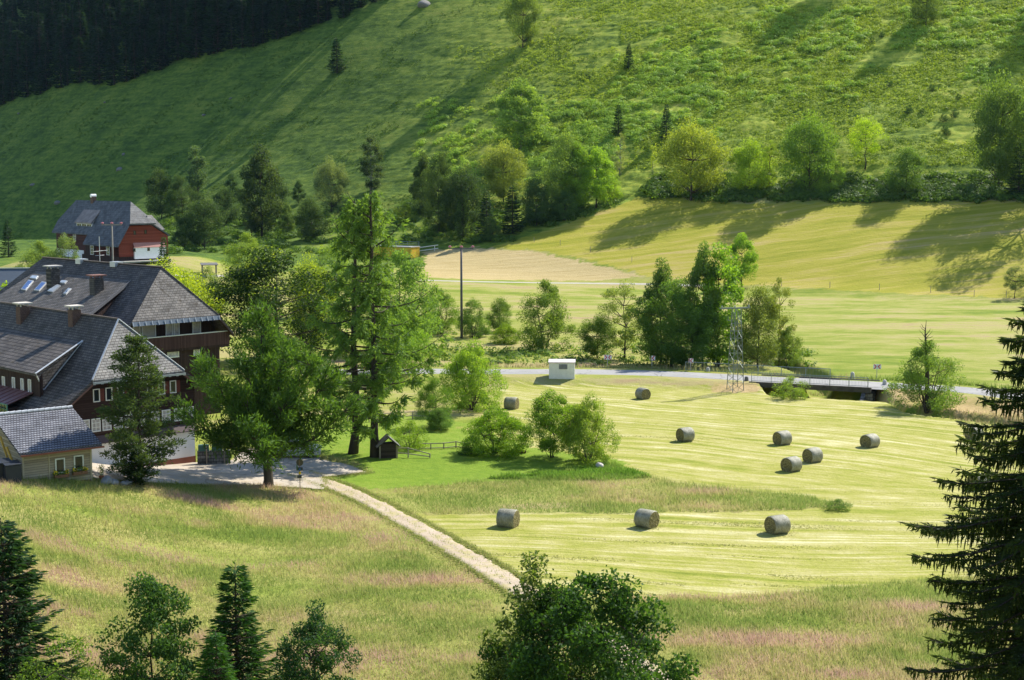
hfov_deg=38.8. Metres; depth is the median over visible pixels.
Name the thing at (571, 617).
foreground maple
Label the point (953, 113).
juniper bush
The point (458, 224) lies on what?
spruce tree
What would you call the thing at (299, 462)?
signpost
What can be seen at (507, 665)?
foreground birch
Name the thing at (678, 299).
alder tree
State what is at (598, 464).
boulder
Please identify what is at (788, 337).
willow bush
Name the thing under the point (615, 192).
hazel bush
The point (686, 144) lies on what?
ash tree
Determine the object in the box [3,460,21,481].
wheelie bin
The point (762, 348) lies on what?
willow tree
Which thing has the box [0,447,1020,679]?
meadow grass
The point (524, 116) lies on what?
poplar tree
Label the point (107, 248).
window
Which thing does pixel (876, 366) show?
arrow sign
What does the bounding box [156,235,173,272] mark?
spruce
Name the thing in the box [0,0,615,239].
hillside tufts
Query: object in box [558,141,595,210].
ash tree
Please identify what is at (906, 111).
juniper bush
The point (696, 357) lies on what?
alder tree
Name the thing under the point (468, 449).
dark bush
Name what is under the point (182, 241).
alder bush
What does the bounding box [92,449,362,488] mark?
yard
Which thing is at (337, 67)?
hill spruce
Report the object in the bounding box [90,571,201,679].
rowan tree
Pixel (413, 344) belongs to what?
willow tree
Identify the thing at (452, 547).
path
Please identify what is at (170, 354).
window
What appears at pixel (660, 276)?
birch tree
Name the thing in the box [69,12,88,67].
forest spruce
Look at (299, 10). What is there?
forest spruce
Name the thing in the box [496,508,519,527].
hay bale
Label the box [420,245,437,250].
pole barrier
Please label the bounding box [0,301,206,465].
guest house
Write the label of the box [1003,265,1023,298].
young tree
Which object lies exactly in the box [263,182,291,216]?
alder tree
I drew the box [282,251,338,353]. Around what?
linden tree
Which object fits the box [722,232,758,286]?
maple tree
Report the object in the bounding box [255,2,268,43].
forest spruce
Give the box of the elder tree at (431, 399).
[413,375,457,427]
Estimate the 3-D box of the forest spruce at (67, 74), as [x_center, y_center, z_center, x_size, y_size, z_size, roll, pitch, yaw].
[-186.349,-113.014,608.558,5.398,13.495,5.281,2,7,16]
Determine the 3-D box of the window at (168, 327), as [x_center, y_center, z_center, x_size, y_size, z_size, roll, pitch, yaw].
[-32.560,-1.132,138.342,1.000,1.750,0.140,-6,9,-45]
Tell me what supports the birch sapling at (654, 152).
on the hillside
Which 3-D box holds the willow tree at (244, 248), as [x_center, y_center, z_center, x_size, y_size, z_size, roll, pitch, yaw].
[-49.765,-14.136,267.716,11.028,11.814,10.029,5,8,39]
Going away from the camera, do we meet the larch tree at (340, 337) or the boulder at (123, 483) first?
the boulder at (123, 483)
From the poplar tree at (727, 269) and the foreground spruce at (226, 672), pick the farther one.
the poplar tree at (727, 269)
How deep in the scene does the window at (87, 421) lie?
109.88 m
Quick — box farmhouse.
[52,194,170,263]
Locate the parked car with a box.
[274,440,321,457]
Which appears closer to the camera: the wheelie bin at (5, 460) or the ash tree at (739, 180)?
the wheelie bin at (5, 460)
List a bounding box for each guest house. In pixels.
[0,237,233,414]
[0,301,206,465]
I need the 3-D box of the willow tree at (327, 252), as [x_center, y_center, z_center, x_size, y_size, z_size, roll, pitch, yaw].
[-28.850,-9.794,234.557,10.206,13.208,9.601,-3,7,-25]
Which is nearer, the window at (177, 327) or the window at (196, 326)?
the window at (177, 327)
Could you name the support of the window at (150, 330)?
in the guest house at (168, 314)
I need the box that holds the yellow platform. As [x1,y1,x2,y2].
[373,241,419,257]
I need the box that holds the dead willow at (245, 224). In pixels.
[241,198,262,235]
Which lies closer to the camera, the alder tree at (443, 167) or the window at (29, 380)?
the window at (29, 380)
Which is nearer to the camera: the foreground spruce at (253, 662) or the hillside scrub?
the foreground spruce at (253, 662)
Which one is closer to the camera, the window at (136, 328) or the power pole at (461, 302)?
the window at (136, 328)
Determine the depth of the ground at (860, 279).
133.95 m
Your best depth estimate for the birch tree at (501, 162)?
354.92 m
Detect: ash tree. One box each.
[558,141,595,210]
[577,146,616,207]
[651,117,734,200]
[724,137,774,190]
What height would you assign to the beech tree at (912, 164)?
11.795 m
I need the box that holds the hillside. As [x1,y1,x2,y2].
[0,0,1023,271]
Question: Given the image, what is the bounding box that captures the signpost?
[296,459,302,482]
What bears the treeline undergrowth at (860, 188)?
on the hillside
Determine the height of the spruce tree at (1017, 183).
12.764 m
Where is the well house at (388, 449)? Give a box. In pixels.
[376,433,400,458]
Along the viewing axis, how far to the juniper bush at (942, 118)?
352.48 m
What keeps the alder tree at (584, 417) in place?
on the ground at (860, 279)
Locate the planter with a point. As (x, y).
(200, 447)
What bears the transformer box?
on the ground at (860, 279)
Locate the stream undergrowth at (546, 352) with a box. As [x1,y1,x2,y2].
[420,340,818,366]
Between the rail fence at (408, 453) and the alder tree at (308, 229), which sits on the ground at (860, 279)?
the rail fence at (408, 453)
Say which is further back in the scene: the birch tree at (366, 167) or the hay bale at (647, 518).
the birch tree at (366, 167)
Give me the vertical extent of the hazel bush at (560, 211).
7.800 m
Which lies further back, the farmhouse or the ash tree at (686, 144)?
the ash tree at (686, 144)
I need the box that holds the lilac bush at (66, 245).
[49,233,80,258]
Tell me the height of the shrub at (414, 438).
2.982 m
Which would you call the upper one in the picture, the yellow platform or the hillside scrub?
the hillside scrub
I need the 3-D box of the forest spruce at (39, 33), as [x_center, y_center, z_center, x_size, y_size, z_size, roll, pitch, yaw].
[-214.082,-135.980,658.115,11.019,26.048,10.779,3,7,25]
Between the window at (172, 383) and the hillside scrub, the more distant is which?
the hillside scrub
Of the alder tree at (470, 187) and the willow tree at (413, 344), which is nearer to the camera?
the willow tree at (413, 344)
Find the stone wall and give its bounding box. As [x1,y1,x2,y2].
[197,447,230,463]
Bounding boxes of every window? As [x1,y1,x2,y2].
[0,403,7,411]
[12,377,14,387]
[20,378,23,390]
[28,379,31,391]
[55,458,65,473]
[73,455,83,470]
[83,419,89,427]
[90,246,93,254]
[91,418,100,431]
[93,388,99,401]
[102,419,111,430]
[105,387,112,400]
[106,247,109,254]
[132,326,142,335]
[139,325,155,337]
[158,381,164,394]
[162,409,170,422]
[165,323,174,335]
[167,351,178,357]
[170,380,176,392]
[172,323,179,334]
[192,321,200,332]
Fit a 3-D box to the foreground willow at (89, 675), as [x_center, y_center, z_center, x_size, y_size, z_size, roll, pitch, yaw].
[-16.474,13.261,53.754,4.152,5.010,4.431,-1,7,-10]
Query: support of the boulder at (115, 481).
on the ground at (860, 279)
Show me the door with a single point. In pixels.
(568, 373)
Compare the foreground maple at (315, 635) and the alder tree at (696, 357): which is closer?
the foreground maple at (315, 635)
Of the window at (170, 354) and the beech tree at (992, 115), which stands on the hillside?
the beech tree at (992, 115)
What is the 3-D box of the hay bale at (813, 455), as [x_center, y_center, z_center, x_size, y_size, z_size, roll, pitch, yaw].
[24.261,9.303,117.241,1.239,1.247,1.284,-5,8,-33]
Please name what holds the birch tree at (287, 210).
on the hillside
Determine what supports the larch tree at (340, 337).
on the ground at (860, 279)
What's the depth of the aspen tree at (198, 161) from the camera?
426.00 m
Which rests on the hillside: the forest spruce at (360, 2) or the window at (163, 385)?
the forest spruce at (360, 2)
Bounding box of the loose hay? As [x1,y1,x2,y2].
[496,398,991,536]
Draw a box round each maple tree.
[150,255,227,320]
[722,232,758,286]
[776,109,842,190]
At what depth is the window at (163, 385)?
114.09 m
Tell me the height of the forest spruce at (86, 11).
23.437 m
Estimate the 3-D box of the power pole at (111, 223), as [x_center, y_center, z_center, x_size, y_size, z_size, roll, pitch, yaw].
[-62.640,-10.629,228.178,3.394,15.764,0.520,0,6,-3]
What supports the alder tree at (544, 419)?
on the ground at (860, 279)
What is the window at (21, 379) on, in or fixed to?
in the guest house at (50, 357)
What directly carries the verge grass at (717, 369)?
on the ground at (860, 279)
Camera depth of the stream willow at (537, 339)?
191.16 m
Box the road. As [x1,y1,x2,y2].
[302,369,1021,398]
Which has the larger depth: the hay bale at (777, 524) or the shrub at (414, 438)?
the shrub at (414, 438)
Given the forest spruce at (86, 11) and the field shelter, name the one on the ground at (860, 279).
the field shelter
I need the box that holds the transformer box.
[548,359,574,378]
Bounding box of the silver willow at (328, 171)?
[312,155,351,211]
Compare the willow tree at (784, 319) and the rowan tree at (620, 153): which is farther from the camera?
the rowan tree at (620, 153)
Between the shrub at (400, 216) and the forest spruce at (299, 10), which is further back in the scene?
the forest spruce at (299, 10)
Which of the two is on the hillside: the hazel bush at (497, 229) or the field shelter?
the hazel bush at (497, 229)
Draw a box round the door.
[559,364,573,378]
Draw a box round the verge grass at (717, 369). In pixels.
[291,362,1023,429]
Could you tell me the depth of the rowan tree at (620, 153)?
358.98 m
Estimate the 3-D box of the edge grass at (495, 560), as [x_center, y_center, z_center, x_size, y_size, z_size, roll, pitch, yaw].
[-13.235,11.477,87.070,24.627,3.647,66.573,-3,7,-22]
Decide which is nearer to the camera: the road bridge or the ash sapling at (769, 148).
the road bridge
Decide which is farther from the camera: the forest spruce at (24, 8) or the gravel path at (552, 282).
the forest spruce at (24, 8)
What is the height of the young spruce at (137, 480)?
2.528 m
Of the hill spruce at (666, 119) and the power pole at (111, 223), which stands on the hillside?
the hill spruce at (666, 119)
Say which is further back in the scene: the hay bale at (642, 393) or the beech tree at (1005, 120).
the beech tree at (1005, 120)
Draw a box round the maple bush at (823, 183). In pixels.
[807,150,847,193]
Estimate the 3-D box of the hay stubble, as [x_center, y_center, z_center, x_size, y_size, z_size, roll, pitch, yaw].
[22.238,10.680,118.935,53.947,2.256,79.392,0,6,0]
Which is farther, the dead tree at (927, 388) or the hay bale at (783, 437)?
the dead tree at (927, 388)
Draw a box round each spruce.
[0,219,19,256]
[0,516,85,679]
[2,54,20,101]
[17,0,30,28]
[30,12,48,56]
[61,55,72,85]
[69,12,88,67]
[70,0,88,26]
[81,0,94,41]
[104,33,121,85]
[121,451,149,486]
[124,33,143,79]
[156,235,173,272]
[191,560,283,679]
[192,628,238,679]
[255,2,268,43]
[273,0,297,36]
[284,0,311,32]
[305,0,331,23]
[323,1,331,20]
[327,37,348,72]
[335,0,350,17]
[345,0,355,11]
[354,0,365,7]
[611,105,624,135]
[623,44,634,69]
[657,104,672,139]
[897,280,1023,679]
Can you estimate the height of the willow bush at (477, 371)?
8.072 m
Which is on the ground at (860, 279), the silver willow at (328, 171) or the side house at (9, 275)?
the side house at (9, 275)
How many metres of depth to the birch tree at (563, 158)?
341.48 m
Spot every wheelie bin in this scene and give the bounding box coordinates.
[0,458,12,479]
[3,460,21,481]
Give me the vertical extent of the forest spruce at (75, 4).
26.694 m
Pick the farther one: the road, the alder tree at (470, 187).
the alder tree at (470, 187)
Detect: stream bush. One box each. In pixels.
[419,289,459,334]
[455,297,491,338]
[483,296,512,328]
[488,322,521,344]
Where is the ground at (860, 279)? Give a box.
[0,191,1023,679]
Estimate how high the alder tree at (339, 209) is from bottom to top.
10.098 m
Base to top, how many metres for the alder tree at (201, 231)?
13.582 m
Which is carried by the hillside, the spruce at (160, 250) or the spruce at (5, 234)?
the spruce at (5, 234)
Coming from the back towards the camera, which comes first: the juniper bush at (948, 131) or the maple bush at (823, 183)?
the juniper bush at (948, 131)
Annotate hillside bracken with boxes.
[412,4,1023,182]
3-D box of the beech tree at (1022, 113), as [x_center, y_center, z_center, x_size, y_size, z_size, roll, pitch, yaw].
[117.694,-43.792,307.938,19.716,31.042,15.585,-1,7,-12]
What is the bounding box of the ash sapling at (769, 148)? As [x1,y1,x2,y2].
[757,140,780,187]
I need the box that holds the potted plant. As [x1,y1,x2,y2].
[96,464,105,479]
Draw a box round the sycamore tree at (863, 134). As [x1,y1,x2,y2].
[845,115,889,169]
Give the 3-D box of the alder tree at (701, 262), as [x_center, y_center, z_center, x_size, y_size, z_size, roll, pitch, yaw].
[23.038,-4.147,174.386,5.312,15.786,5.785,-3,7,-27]
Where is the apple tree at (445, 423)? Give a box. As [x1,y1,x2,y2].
[423,408,454,431]
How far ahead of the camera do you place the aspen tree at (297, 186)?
394.51 m
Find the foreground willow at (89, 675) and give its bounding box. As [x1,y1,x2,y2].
[11,633,123,679]
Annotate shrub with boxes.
[14,240,56,268]
[190,265,220,299]
[388,420,429,451]
[392,203,417,224]
[768,375,810,400]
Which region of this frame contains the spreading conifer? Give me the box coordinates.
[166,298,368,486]
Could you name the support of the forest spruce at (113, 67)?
on the hillside
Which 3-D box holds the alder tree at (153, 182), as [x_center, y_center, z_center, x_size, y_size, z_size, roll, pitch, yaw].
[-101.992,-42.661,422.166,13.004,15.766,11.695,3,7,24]
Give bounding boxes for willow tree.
[220,232,272,289]
[308,240,359,310]
[356,248,446,352]
[361,301,434,372]
[597,279,646,357]
[732,282,785,367]
[765,277,796,365]
[882,339,966,417]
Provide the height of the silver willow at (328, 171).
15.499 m
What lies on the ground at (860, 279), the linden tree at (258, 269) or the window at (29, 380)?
the linden tree at (258, 269)
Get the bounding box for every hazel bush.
[479,215,501,241]
[548,190,578,220]
[602,169,624,202]
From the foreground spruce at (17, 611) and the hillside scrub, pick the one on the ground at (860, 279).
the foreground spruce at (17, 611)
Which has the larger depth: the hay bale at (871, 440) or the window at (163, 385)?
the hay bale at (871, 440)
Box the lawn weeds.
[487,460,650,480]
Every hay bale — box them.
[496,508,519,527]
[504,397,518,408]
[634,508,659,528]
[635,387,650,399]
[676,427,694,441]
[764,514,790,533]
[772,430,791,444]
[780,456,801,471]
[802,447,822,462]
[860,433,879,447]
[964,427,983,439]
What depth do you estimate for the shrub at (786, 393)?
150.12 m
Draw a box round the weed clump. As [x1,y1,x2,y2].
[821,498,852,512]
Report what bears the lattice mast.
on the ground at (860, 279)
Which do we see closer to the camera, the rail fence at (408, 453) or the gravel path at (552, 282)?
the rail fence at (408, 453)
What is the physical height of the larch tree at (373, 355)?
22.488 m
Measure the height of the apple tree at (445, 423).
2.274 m
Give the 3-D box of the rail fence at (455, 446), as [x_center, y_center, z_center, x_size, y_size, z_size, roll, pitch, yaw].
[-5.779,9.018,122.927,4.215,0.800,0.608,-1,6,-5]
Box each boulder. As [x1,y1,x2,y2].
[100,475,111,483]
[111,479,118,484]
[120,481,127,485]
[595,462,603,467]
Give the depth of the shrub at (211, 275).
253.88 m
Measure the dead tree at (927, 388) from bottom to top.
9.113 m
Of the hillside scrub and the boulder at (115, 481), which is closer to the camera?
the boulder at (115, 481)
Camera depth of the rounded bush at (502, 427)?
119.81 m
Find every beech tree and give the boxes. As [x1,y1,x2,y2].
[882,144,928,195]
[965,67,1023,188]
[989,96,1023,188]
[1017,110,1023,121]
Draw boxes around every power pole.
[101,222,122,260]
[448,246,473,338]
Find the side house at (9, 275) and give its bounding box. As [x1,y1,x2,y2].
[0,267,29,288]
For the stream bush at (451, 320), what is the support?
on the ground at (860, 279)
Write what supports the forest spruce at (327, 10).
on the hillside
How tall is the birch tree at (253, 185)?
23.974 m
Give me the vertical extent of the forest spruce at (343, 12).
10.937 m
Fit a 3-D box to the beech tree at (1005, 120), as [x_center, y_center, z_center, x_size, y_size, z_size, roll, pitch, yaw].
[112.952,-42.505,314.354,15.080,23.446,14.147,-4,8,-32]
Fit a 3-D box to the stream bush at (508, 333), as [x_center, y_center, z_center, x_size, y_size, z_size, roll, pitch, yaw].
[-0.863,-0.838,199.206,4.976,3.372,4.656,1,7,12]
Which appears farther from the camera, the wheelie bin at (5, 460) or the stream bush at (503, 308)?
the stream bush at (503, 308)
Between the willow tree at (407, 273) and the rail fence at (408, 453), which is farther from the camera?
the willow tree at (407, 273)
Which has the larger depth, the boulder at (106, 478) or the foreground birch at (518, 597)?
the boulder at (106, 478)
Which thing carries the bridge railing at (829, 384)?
on the road bridge
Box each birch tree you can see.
[233,142,288,235]
[277,202,295,232]
[355,133,387,190]
[475,138,529,204]
[539,127,590,207]
[636,257,682,361]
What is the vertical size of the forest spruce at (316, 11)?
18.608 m
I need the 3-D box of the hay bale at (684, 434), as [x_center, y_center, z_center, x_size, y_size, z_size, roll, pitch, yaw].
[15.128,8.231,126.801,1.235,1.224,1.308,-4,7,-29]
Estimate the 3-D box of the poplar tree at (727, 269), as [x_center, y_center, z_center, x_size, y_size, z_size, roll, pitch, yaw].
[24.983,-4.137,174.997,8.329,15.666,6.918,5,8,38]
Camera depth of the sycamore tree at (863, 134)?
337.71 m
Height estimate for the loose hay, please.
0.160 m
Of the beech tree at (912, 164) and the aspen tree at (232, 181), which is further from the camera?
the aspen tree at (232, 181)
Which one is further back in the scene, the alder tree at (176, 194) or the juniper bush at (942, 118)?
the alder tree at (176, 194)
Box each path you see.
[322,479,667,679]
[420,280,701,286]
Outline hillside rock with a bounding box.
[417,0,429,7]
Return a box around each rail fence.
[347,411,429,421]
[398,447,430,457]
[419,441,463,449]
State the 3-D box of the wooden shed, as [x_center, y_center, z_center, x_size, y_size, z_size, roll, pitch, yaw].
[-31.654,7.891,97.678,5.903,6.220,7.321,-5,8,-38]
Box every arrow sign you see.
[604,355,610,366]
[873,364,880,377]
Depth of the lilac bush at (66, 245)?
261.31 m
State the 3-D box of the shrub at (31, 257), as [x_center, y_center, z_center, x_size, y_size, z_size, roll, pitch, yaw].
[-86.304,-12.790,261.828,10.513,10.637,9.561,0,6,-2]
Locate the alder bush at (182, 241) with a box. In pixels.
[171,216,201,248]
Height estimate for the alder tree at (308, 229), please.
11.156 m
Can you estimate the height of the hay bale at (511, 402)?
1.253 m
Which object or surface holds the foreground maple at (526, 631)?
on the ground at (860, 279)
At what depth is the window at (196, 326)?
140.47 m
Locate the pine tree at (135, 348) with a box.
[91,332,186,480]
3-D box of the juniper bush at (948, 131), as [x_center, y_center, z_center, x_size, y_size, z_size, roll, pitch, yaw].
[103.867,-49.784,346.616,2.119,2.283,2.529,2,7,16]
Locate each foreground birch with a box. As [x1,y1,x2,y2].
[471,550,588,679]
[474,643,560,679]
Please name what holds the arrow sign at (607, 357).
on the ground at (860, 279)
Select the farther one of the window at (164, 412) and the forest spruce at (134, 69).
the forest spruce at (134, 69)
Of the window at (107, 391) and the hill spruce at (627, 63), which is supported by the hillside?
the hill spruce at (627, 63)
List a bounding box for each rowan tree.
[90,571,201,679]
[610,133,629,174]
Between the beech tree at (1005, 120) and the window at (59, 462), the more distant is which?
the beech tree at (1005, 120)
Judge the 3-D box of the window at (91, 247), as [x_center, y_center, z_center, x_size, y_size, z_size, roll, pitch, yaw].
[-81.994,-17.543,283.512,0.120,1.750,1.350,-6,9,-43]
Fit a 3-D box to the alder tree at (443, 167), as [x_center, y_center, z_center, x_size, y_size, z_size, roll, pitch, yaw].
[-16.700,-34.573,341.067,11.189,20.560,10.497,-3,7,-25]
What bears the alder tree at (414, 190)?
on the hillside
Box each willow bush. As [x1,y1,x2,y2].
[436,336,508,412]
[770,326,805,371]
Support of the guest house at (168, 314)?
on the ground at (860, 279)
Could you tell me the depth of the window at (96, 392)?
110.18 m
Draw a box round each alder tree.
[141,166,182,218]
[162,175,203,222]
[177,193,228,248]
[211,185,242,225]
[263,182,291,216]
[288,196,333,238]
[333,196,356,234]
[408,150,436,216]
[412,150,456,232]
[435,162,487,234]
[517,175,557,224]
[518,389,583,457]
[558,391,621,465]
[619,275,715,366]
[651,304,727,368]
[678,241,724,366]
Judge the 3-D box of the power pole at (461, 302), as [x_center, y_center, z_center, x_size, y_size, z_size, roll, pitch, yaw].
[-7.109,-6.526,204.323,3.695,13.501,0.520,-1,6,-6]
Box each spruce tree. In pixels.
[455,194,470,240]
[473,191,500,239]
[500,184,526,233]
[1003,140,1023,197]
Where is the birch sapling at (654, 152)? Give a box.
[647,145,656,174]
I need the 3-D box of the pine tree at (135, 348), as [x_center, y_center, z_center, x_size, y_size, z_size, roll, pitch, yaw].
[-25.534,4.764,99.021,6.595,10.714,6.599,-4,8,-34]
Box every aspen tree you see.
[183,145,210,201]
[222,172,241,202]
[292,179,306,202]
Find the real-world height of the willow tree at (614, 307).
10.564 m
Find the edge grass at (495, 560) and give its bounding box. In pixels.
[93,467,693,679]
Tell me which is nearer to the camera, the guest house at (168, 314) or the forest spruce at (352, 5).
the guest house at (168, 314)
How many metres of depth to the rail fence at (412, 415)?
137.87 m
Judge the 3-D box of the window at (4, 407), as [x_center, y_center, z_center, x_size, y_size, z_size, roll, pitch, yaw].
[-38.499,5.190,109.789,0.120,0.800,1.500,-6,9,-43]
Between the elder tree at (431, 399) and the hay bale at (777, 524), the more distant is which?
the elder tree at (431, 399)
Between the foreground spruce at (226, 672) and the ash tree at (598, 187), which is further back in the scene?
the ash tree at (598, 187)
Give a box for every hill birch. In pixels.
[502,0,544,47]
[908,0,943,24]
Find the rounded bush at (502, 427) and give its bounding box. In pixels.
[458,404,535,460]
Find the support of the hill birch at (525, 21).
on the hillside
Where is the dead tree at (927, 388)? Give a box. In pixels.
[919,324,932,409]
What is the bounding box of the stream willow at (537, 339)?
[515,278,579,351]
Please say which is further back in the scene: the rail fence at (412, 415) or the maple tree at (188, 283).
the maple tree at (188, 283)
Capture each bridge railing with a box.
[685,362,830,376]
[751,372,868,386]
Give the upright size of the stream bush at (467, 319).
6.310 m
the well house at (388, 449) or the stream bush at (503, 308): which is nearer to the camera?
the well house at (388, 449)
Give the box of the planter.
[198,444,208,450]
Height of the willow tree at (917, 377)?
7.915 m
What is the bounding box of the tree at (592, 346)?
[574,312,617,357]
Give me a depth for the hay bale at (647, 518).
95.32 m
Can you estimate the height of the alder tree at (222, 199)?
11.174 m
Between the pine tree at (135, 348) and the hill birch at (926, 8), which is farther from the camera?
the hill birch at (926, 8)
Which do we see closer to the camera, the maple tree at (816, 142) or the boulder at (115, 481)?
the boulder at (115, 481)
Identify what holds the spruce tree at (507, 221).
on the hillside
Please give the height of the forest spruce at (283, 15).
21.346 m
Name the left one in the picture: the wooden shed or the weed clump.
the wooden shed
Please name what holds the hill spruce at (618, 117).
on the hillside
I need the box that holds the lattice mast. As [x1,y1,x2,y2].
[719,305,749,392]
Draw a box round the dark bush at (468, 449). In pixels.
[457,435,485,456]
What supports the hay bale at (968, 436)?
on the ground at (860, 279)
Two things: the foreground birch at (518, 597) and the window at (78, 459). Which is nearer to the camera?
the foreground birch at (518, 597)
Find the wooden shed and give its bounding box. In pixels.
[0,405,104,480]
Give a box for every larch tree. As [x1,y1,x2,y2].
[289,199,422,453]
[298,190,454,457]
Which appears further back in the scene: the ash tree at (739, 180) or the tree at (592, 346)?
the ash tree at (739, 180)
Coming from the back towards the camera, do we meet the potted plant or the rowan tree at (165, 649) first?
the potted plant
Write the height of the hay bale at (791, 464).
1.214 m
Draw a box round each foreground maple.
[267,598,364,679]
[477,577,626,679]
[503,565,701,679]
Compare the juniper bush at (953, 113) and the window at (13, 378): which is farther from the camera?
the juniper bush at (953, 113)
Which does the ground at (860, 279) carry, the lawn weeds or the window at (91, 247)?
the lawn weeds
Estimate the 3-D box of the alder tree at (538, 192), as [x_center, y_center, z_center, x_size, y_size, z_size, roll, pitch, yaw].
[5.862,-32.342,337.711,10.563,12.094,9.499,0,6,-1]
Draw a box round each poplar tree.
[491,77,554,148]
[693,241,749,366]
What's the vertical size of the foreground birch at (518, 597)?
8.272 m
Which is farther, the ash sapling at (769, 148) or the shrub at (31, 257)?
the ash sapling at (769, 148)
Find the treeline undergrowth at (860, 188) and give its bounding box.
[159,169,1023,253]
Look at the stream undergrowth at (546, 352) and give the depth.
183.19 m
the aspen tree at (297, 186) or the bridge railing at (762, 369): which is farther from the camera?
the aspen tree at (297, 186)
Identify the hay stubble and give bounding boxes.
[463,388,972,597]
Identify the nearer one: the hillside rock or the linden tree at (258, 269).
the linden tree at (258, 269)
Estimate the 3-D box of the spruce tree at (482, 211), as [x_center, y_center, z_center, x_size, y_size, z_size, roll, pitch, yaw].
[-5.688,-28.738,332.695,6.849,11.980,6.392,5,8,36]
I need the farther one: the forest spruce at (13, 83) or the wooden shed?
the forest spruce at (13, 83)
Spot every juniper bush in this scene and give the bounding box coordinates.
[902,104,912,113]
[939,113,949,121]
[943,127,950,135]
[949,109,958,117]
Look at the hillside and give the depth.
443.32 m
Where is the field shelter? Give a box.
[200,262,217,274]
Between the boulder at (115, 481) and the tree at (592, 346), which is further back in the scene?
the tree at (592, 346)
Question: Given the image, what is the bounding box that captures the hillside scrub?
[413,0,1023,174]
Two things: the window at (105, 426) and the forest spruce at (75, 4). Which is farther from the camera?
the forest spruce at (75, 4)
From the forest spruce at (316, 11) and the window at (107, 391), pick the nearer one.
the window at (107, 391)
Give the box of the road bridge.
[749,374,879,401]
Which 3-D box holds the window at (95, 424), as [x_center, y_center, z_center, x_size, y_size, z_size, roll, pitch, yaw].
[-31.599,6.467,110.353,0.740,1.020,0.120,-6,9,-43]
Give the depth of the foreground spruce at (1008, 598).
28.36 m
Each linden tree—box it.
[199,244,358,363]
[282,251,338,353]

